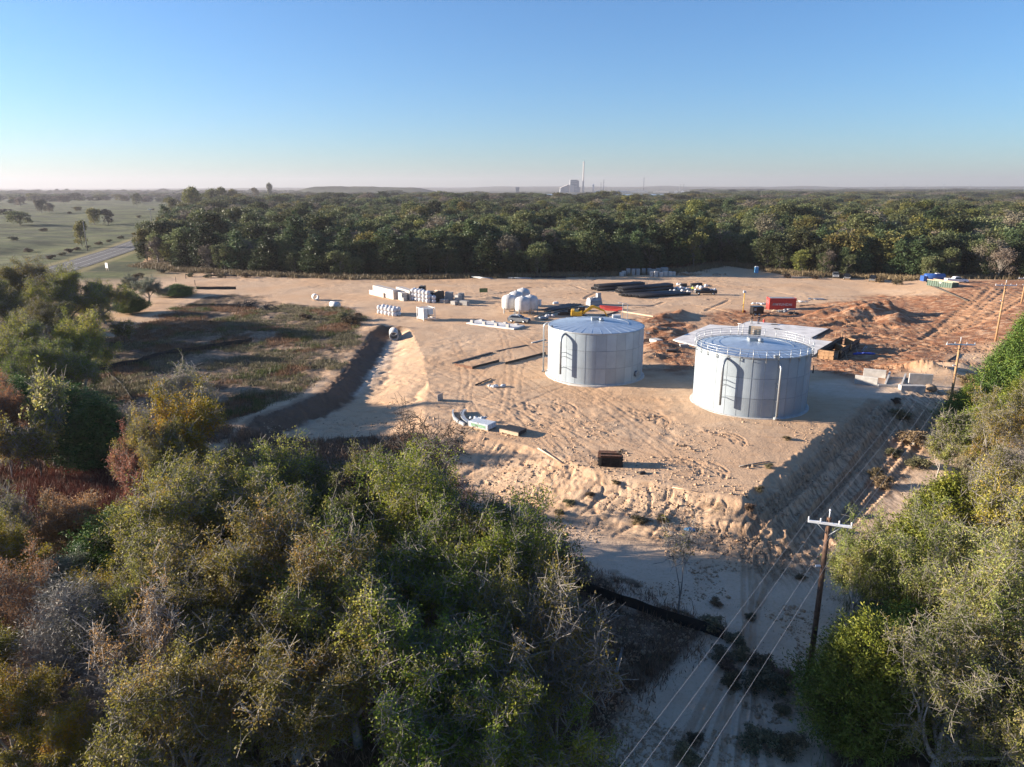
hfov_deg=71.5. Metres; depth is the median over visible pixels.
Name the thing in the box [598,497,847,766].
dead weeds
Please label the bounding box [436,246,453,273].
cedar tree
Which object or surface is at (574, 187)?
power station
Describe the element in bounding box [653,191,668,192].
works shed
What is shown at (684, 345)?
concrete block
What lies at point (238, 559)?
oak tree
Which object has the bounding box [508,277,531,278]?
pipe bundle
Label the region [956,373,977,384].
shrub
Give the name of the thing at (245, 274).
shrub
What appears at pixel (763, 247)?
oak tree
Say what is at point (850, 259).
oak tree
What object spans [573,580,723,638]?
silt fence
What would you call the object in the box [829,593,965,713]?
cedar tree
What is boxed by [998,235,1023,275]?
cedar tree
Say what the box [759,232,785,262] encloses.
oak tree
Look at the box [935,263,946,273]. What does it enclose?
cedar tree
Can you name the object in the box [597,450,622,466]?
plank stack
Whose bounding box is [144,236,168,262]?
bare tree
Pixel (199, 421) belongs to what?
oak tree
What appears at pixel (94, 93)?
sky
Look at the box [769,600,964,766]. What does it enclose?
cedar tree
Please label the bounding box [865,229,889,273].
cedar tree
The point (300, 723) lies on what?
oak tree
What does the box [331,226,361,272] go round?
cedar tree
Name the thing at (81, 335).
oak tree
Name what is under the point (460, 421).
curved panel
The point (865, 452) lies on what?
power line
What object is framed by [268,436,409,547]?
oak tree
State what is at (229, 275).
silt fence
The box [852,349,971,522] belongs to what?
power line
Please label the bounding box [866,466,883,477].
shrub
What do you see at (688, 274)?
rubble heap
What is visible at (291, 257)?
oak tree
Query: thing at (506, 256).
cedar tree
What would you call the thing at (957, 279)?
pickup truck
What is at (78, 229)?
pasture tree
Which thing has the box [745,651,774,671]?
shrub
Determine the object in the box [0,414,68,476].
oak tree
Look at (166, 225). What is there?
oak tree
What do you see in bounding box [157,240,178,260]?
oak tree
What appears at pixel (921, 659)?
oak tree
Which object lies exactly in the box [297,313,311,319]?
shrub
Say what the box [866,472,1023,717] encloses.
oak tree
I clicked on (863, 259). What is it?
cedar tree
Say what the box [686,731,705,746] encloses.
shrub
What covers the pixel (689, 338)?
concrete slab
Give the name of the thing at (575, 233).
cedar tree
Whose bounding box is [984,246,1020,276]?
bare tree
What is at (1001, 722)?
oak tree
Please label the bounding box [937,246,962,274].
oak tree
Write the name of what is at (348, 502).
oak tree
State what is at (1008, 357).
cedar tree
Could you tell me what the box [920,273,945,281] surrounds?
tank trailer
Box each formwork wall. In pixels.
[817,337,843,357]
[818,349,834,359]
[834,343,844,349]
[838,345,849,358]
[844,337,855,344]
[849,339,859,351]
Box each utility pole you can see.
[806,509,852,673]
[946,337,975,401]
[994,280,1016,341]
[1019,277,1023,303]
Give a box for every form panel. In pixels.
[452,352,492,363]
[454,363,471,368]
[472,360,498,368]
[496,345,527,351]
[505,352,545,363]
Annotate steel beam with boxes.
[599,305,622,309]
[604,307,617,310]
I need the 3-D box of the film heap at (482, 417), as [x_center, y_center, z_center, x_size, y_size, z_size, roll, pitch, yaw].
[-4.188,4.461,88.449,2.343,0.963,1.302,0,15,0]
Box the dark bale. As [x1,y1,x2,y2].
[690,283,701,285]
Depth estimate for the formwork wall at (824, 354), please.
120.04 m
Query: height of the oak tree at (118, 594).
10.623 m
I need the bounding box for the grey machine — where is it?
[586,293,601,305]
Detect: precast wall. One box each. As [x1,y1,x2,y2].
[854,375,877,385]
[863,368,886,378]
[878,384,898,387]
[898,384,925,393]
[908,373,932,384]
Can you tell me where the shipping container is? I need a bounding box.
[766,297,796,309]
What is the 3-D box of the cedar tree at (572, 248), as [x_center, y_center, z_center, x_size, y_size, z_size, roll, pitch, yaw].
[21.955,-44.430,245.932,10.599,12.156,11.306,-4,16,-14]
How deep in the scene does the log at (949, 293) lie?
182.33 m
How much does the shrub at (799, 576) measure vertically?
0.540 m
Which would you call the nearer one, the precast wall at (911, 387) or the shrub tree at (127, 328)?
the precast wall at (911, 387)
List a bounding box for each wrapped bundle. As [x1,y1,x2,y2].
[369,289,384,297]
[373,285,399,299]
[396,286,411,299]
[397,291,407,300]
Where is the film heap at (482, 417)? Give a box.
[469,416,487,419]
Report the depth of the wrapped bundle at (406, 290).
184.84 m
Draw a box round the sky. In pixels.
[0,0,1023,188]
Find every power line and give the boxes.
[620,520,806,766]
[642,519,820,766]
[677,526,836,765]
[700,525,850,764]
[810,343,946,515]
[825,343,954,513]
[840,347,964,520]
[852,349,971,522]
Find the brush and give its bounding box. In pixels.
[0,423,727,766]
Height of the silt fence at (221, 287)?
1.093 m
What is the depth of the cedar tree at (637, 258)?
242.82 m
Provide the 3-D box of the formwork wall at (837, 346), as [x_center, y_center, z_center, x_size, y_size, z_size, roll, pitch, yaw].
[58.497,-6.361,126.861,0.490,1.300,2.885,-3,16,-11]
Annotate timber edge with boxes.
[623,311,653,316]
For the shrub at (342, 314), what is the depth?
155.77 m
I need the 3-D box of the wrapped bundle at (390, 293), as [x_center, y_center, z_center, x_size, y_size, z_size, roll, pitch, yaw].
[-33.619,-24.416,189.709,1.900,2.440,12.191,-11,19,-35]
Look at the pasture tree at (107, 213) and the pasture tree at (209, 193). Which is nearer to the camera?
the pasture tree at (107, 213)
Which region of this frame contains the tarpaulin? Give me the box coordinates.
[853,352,874,354]
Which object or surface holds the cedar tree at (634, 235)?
on the ground at (416, 368)
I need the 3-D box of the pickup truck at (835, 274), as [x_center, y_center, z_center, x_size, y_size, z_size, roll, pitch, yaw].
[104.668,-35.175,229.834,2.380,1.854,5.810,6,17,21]
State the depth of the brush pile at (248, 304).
173.31 m
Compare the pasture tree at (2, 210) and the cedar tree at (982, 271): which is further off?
the pasture tree at (2, 210)
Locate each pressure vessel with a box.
[502,294,515,313]
[509,291,522,297]
[515,296,529,313]
[517,288,529,295]
[523,294,537,314]
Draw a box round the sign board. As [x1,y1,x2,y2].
[479,288,487,292]
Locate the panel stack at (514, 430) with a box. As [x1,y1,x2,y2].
[499,424,526,435]
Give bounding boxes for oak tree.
[0,254,66,328]
[0,278,32,339]
[0,305,88,401]
[0,333,104,395]
[0,369,37,466]
[0,410,16,478]
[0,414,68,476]
[0,509,54,580]
[0,531,60,679]
[0,615,25,683]
[0,650,75,764]
[0,682,125,766]
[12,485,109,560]
[13,260,120,323]
[13,293,108,348]
[18,355,72,465]
[36,558,131,651]
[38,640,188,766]
[45,304,130,389]
[62,541,190,674]
[73,616,312,766]
[74,276,142,323]
[74,457,287,590]
[106,399,210,511]
[112,373,228,474]
[115,515,410,766]
[120,481,321,721]
[133,238,155,260]
[136,442,304,549]
[145,227,166,261]
[146,219,185,257]
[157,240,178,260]
[159,226,193,250]
[170,220,188,229]
[199,427,335,591]
[204,545,437,766]
[209,242,234,268]
[227,470,390,598]
[242,237,262,244]
[244,434,586,709]
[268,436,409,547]
[271,232,302,266]
[285,248,300,271]
[317,247,346,272]
[319,570,547,766]
[324,393,478,550]
[344,256,366,274]
[353,230,384,271]
[353,238,372,271]
[400,609,628,766]
[407,237,428,272]
[415,241,443,273]
[429,538,593,732]
[435,493,594,631]
[440,232,461,248]
[459,235,470,270]
[508,228,541,267]
[522,240,551,272]
[553,235,574,256]
[571,230,608,271]
[637,242,663,267]
[647,213,697,234]
[655,227,687,259]
[681,231,709,264]
[739,228,760,237]
[750,238,772,264]
[752,233,785,267]
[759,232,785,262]
[768,241,795,268]
[773,234,796,268]
[782,227,823,270]
[790,248,811,270]
[796,236,814,269]
[807,247,823,271]
[810,241,838,271]
[815,252,837,273]
[817,499,921,624]
[822,230,868,268]
[837,254,858,274]
[838,234,878,272]
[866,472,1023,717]
[867,230,906,244]
[870,233,913,273]
[874,247,904,274]
[875,592,1023,766]
[919,255,944,274]
[922,451,1023,609]
[923,422,963,476]
[925,233,974,271]
[925,242,955,265]
[932,401,979,461]
[932,612,1023,766]
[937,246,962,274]
[954,247,974,274]
[956,377,1023,478]
[962,437,1023,525]
[965,238,998,274]
[1002,252,1023,275]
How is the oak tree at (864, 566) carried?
on the ground at (416, 368)
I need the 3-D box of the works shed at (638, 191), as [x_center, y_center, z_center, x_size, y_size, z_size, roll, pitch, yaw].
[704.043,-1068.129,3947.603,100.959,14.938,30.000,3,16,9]
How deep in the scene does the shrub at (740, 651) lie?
47.35 m
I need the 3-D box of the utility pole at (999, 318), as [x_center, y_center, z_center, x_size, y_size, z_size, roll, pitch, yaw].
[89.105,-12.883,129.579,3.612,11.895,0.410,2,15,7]
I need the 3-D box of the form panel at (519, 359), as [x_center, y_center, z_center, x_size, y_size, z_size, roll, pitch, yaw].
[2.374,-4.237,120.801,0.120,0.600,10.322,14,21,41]
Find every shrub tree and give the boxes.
[17,541,94,603]
[106,318,139,343]
[118,273,142,289]
[127,273,169,302]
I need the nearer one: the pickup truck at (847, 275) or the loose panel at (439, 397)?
the loose panel at (439, 397)
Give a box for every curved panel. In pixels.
[452,409,464,425]
[460,409,468,424]
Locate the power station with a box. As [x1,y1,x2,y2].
[569,180,579,192]
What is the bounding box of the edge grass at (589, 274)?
[129,260,1021,280]
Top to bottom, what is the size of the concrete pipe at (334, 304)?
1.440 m
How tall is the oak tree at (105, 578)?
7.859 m
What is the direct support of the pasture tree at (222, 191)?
on the ground at (416, 368)
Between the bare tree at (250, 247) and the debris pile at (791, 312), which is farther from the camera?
the bare tree at (250, 247)
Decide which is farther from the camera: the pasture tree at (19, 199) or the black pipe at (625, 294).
the pasture tree at (19, 199)
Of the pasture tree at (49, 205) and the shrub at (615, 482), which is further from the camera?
the pasture tree at (49, 205)
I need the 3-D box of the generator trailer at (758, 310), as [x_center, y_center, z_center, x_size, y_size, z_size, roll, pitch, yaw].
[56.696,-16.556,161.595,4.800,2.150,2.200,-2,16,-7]
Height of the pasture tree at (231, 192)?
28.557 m
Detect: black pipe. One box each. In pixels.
[596,287,616,290]
[597,282,644,287]
[617,283,662,289]
[619,283,669,289]
[620,290,671,295]
[621,283,672,290]
[621,286,673,292]
[624,291,667,296]
[627,291,676,296]
[631,291,682,296]
[634,292,677,297]
[638,292,690,297]
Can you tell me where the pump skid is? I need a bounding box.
[558,308,570,314]
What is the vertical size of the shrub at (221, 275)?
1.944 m
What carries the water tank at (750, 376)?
on the ground at (416, 368)
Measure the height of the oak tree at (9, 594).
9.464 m
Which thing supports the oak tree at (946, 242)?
on the ground at (416, 368)
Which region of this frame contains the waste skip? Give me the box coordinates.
[927,279,958,287]
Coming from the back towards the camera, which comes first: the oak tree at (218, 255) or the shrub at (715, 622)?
the oak tree at (218, 255)
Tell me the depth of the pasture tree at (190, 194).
704.44 m
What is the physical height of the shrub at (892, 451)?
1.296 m
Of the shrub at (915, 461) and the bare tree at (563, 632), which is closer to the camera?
the bare tree at (563, 632)
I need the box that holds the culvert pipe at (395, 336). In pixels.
[389,327,398,340]
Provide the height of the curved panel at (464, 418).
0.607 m
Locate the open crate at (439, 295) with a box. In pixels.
[432,291,443,301]
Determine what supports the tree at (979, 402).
on the ground at (416, 368)
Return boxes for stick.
[739,461,769,466]
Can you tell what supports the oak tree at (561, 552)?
on the ground at (416, 368)
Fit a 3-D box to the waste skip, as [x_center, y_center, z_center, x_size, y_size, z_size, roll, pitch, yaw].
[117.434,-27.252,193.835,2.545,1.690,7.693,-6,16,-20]
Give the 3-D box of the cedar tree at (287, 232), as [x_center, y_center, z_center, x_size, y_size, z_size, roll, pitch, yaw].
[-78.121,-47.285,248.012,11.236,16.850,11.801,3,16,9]
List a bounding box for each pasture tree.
[0,208,11,214]
[1,210,33,224]
[13,197,26,205]
[32,199,46,211]
[45,202,54,212]
[50,195,70,202]
[72,219,87,246]
[85,207,102,224]
[100,209,114,224]
[130,193,140,203]
[162,197,180,211]
[181,185,199,203]
[204,187,219,197]
[214,186,226,196]
[226,188,236,196]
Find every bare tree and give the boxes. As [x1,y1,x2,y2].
[0,475,81,573]
[0,562,137,734]
[17,308,54,344]
[60,538,190,732]
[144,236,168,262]
[145,348,220,409]
[198,243,215,268]
[238,236,253,266]
[485,524,638,766]
[540,228,559,258]
[653,511,704,613]
[712,229,733,260]
[819,248,837,272]
[971,235,1011,274]
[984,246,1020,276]
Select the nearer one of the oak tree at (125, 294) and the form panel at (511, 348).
the form panel at (511, 348)
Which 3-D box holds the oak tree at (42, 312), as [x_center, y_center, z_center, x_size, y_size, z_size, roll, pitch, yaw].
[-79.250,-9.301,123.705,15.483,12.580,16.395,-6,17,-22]
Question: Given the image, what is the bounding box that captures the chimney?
[582,161,584,191]
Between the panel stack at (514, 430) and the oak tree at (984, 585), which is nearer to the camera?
the oak tree at (984, 585)
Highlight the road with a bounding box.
[20,238,136,285]
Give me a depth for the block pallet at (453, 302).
176.48 m
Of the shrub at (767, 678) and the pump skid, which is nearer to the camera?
the shrub at (767, 678)
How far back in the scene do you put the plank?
77.34 m
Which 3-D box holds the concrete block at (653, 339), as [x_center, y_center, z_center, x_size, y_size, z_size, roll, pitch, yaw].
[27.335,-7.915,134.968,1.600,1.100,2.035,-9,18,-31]
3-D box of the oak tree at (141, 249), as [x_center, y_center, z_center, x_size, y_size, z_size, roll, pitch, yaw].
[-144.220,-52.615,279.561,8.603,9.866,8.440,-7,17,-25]
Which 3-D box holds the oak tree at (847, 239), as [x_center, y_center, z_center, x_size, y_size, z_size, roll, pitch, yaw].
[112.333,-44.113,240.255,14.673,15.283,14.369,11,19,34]
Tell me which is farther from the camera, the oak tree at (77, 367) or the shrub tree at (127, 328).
the shrub tree at (127, 328)
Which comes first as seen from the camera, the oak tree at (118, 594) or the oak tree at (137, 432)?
the oak tree at (118, 594)
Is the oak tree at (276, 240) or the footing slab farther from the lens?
the oak tree at (276, 240)
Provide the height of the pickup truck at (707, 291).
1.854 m
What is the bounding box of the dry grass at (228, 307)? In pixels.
[1,303,363,419]
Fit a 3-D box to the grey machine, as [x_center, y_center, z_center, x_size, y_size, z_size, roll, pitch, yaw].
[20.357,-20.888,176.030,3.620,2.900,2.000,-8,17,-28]
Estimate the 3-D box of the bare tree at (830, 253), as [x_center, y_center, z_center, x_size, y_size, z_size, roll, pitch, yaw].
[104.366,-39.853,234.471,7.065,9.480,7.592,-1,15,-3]
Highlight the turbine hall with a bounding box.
[559,184,568,192]
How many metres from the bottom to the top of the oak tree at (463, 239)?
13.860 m
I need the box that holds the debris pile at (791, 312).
[777,311,798,314]
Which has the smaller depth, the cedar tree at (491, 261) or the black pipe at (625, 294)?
the black pipe at (625, 294)
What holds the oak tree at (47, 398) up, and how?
on the ground at (416, 368)
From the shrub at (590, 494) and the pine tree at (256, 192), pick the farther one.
the pine tree at (256, 192)
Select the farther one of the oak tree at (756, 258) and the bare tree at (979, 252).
the oak tree at (756, 258)
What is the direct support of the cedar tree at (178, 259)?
on the ground at (416, 368)
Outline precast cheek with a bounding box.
[885,371,890,383]
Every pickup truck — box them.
[695,288,716,294]
[832,272,839,277]
[843,273,851,279]
[869,275,876,281]
[944,276,968,282]
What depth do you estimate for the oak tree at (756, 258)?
259.21 m
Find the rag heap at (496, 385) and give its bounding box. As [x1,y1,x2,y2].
[488,384,505,387]
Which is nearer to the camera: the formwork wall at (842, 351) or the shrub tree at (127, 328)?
the formwork wall at (842, 351)
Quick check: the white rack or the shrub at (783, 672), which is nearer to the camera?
the shrub at (783, 672)
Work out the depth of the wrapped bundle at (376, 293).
190.99 m
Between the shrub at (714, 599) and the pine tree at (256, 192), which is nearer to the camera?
the shrub at (714, 599)
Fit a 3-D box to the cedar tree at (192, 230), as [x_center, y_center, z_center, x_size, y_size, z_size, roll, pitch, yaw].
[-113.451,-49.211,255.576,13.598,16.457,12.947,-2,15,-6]
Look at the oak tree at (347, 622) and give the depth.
36.28 m
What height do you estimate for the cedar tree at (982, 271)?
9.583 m
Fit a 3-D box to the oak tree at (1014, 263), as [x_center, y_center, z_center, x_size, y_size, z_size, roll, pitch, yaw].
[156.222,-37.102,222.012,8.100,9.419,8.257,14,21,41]
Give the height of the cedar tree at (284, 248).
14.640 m
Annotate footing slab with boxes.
[466,319,524,329]
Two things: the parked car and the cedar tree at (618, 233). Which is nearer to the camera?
the parked car
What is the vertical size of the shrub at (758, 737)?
1.404 m
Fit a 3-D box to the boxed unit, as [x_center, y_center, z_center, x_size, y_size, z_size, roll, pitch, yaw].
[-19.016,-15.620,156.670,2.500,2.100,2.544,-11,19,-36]
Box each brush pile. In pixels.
[235,300,255,307]
[258,304,279,310]
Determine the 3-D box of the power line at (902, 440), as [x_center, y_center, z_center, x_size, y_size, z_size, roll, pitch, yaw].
[38.590,1.888,66.316,0.013,1.158,61.866,12,19,36]
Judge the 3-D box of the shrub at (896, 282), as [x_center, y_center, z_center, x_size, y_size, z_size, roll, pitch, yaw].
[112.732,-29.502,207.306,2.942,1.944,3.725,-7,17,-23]
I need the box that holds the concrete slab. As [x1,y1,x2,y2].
[673,321,831,356]
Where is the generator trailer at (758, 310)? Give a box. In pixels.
[750,305,769,315]
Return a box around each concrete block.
[649,338,662,342]
[666,349,676,352]
[679,344,688,347]
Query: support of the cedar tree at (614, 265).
on the ground at (416, 368)
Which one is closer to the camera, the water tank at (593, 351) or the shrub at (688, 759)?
the shrub at (688, 759)
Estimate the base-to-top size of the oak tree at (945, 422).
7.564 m
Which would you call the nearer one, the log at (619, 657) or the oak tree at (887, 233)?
the log at (619, 657)
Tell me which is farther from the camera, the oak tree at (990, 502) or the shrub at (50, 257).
the shrub at (50, 257)
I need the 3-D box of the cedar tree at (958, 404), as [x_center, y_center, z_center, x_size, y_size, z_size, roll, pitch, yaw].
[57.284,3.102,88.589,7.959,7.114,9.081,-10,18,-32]
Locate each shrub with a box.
[7,236,18,240]
[23,248,33,251]
[45,254,55,258]
[132,272,143,277]
[215,273,225,277]
[241,272,250,277]
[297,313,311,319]
[335,311,349,319]
[339,315,359,324]
[349,313,362,318]
[553,508,563,514]
[562,499,575,506]
[585,491,595,497]
[611,479,620,484]
[629,514,648,524]
[656,512,669,522]
[670,739,703,766]
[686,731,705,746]
[696,613,724,632]
[709,596,723,606]
[710,643,739,663]
[715,655,736,671]
[720,670,742,690]
[721,630,745,647]
[730,669,744,680]
[732,644,749,662]
[735,721,786,759]
[740,662,795,701]
[744,503,756,511]
[744,612,756,620]
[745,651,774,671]
[754,486,764,492]
[764,463,773,468]
[771,665,796,684]
[772,703,791,716]
[772,730,809,763]
[795,573,806,580]
[811,722,830,745]
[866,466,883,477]
[870,475,895,489]
[875,278,884,282]
[884,447,903,457]
[887,408,914,419]
[890,397,900,403]
[891,280,902,284]
[894,430,929,447]
[904,455,935,469]
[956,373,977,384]
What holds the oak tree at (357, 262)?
on the ground at (416, 368)
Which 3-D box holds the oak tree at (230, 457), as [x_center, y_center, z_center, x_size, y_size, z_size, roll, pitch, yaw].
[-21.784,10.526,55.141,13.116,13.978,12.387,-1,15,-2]
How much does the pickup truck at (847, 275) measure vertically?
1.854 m
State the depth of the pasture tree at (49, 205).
800.38 m
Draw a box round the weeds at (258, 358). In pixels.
[0,303,370,413]
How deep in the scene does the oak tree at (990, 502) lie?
46.70 m
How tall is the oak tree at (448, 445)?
16.264 m
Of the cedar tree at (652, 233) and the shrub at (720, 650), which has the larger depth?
the cedar tree at (652, 233)
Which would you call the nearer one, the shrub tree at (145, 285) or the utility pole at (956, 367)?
the utility pole at (956, 367)
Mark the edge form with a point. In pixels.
(821, 333)
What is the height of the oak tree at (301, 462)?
14.816 m
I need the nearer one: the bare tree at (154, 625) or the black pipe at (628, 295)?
the bare tree at (154, 625)
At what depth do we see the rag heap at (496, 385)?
103.28 m
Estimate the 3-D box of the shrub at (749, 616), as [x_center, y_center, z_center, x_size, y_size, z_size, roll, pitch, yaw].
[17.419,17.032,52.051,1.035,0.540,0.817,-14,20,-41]
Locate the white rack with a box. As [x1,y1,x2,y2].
[416,306,434,320]
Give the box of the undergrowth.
[798,368,1017,766]
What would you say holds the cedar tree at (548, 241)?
on the ground at (416, 368)
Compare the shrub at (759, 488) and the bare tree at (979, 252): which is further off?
the bare tree at (979, 252)
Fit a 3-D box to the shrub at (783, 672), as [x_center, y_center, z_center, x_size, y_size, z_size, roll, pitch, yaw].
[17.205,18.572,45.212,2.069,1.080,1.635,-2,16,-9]
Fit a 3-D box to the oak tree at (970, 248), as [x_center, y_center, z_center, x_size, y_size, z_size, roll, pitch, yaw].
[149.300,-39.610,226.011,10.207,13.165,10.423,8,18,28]
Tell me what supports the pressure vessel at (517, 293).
on the ground at (416, 368)
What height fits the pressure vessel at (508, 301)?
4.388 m
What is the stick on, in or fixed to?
on the ground at (416, 368)
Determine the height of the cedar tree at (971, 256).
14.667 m
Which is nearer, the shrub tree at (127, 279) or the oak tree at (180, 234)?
the shrub tree at (127, 279)
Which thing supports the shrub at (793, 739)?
on the ground at (416, 368)
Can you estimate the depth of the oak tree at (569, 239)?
245.91 m
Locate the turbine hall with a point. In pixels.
(564, 189)
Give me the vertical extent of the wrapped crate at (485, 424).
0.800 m
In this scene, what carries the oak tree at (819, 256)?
on the ground at (416, 368)
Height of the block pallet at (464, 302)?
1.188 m
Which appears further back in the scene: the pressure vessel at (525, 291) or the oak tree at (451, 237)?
the oak tree at (451, 237)
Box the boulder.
[925,384,936,391]
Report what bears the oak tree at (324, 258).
on the ground at (416, 368)
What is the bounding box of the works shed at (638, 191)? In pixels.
[629,190,647,192]
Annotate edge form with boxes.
[811,328,829,337]
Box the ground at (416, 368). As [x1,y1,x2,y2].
[0,186,1023,766]
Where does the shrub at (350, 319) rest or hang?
on the ground at (416, 368)
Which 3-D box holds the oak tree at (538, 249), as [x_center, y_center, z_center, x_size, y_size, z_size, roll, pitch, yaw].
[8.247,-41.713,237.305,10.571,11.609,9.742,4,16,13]
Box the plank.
[537,448,561,462]
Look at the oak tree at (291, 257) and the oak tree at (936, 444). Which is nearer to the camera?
the oak tree at (936, 444)
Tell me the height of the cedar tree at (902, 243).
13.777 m
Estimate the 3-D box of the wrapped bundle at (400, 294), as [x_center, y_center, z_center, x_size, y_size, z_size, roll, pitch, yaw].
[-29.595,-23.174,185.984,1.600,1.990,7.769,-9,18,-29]
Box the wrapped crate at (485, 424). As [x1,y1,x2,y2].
[468,418,495,430]
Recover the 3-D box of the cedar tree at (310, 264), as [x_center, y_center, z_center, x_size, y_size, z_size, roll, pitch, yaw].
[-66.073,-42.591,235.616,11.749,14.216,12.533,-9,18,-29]
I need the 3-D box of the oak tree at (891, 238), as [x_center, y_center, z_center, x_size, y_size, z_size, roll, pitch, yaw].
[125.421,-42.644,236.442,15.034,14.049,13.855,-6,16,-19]
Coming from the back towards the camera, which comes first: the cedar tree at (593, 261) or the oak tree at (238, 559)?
the cedar tree at (593, 261)
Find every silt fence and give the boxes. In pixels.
[98,337,251,369]
[103,367,152,415]
[196,286,235,288]
[212,274,236,276]
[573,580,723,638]
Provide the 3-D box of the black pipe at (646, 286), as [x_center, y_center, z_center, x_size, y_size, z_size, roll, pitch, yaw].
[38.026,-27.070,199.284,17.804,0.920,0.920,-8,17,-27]
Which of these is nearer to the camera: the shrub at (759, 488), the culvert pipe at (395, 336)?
the shrub at (759, 488)
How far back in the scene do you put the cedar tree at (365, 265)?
239.95 m
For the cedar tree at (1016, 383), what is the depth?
84.37 m
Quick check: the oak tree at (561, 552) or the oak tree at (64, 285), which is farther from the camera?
the oak tree at (64, 285)
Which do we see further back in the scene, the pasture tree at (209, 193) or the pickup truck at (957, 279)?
the pasture tree at (209, 193)
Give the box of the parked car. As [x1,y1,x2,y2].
[507,314,530,323]
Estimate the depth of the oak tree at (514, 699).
33.30 m
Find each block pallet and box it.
[445,291,453,300]
[450,300,457,304]
[455,294,461,303]
[459,300,469,305]
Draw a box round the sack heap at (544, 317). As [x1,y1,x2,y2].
[538,316,548,319]
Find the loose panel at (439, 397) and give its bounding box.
[437,393,442,400]
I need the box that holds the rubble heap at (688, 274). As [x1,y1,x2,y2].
[676,272,695,275]
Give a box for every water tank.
[542,302,644,387]
[690,323,814,419]
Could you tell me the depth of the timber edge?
162.44 m
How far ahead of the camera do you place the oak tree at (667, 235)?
259.62 m
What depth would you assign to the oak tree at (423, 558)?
42.72 m
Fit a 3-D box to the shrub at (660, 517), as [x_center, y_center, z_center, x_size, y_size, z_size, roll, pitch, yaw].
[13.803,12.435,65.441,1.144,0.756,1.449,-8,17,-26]
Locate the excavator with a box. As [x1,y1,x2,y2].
[571,305,608,316]
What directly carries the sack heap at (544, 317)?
on the ground at (416, 368)
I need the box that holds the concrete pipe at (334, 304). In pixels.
[329,301,340,307]
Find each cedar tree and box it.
[0,371,36,426]
[13,379,126,440]
[38,394,133,472]
[54,501,153,583]
[82,400,159,456]
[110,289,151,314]
[151,713,228,763]
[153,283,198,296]
[166,241,193,266]
[177,228,205,266]
[185,217,223,267]
[209,231,223,265]
[219,226,251,270]
[245,231,284,271]
[247,252,265,270]
[275,231,301,271]
[276,210,311,251]
[277,223,303,260]
[293,233,329,273]
[313,231,329,248]
[318,243,343,273]
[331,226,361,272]
[356,239,376,272]
[361,224,395,271]
[370,230,412,273]
[375,249,390,274]
[394,235,420,273]
[402,225,425,271]
[425,228,449,272]
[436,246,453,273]
[444,249,466,273]
[456,213,484,260]
[465,246,484,271]
[467,231,505,275]
[494,233,510,250]
[498,248,515,273]
[509,250,529,273]
[543,231,563,271]
[562,237,581,270]
[570,226,581,237]
[573,213,615,271]
[606,242,629,272]
[609,228,626,246]
[617,233,640,270]
[628,245,646,269]
[630,226,645,258]
[638,235,656,267]
[644,219,667,250]
[645,230,667,256]
[651,242,669,267]
[663,241,678,265]
[682,209,709,264]
[699,218,720,262]
[716,226,735,260]
[733,226,759,263]
[760,226,775,263]
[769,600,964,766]
[813,224,833,237]
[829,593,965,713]
[832,247,854,273]
[851,242,874,273]
[861,464,989,620]
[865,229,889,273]
[869,245,885,273]
[882,238,915,274]
[896,235,931,276]
[919,253,945,274]
[927,381,990,430]
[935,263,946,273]
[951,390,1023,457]
[956,434,1023,484]
[959,235,986,274]
[965,308,1023,396]
[970,371,1023,405]
[975,253,1004,274]
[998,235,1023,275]
[1016,261,1023,273]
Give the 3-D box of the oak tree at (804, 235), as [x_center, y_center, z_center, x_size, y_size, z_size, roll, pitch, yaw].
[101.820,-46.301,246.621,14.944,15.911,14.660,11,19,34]
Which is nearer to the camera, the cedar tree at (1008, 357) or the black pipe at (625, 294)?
the cedar tree at (1008, 357)
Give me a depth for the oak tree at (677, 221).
265.69 m
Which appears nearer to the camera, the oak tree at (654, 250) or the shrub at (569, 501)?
the shrub at (569, 501)
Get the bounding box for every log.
[613,647,623,679]
[931,286,967,300]
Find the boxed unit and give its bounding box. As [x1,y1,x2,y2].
[418,307,432,318]
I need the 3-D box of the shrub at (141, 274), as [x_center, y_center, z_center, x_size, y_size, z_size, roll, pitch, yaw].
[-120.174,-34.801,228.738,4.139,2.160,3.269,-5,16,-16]
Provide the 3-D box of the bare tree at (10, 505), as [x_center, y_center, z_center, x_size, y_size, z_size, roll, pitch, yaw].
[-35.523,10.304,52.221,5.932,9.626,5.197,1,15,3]
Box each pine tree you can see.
[251,187,259,195]
[266,182,272,193]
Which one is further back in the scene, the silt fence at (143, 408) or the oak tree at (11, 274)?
the oak tree at (11, 274)
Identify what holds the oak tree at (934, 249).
on the ground at (416, 368)
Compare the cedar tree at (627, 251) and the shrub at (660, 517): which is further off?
the cedar tree at (627, 251)
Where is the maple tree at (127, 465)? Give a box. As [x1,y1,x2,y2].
[105,417,156,502]
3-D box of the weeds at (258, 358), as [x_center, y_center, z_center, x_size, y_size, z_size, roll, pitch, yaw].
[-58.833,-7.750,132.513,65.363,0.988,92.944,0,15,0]
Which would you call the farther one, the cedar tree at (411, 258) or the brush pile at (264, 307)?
the cedar tree at (411, 258)
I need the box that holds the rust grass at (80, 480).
[0,455,208,571]

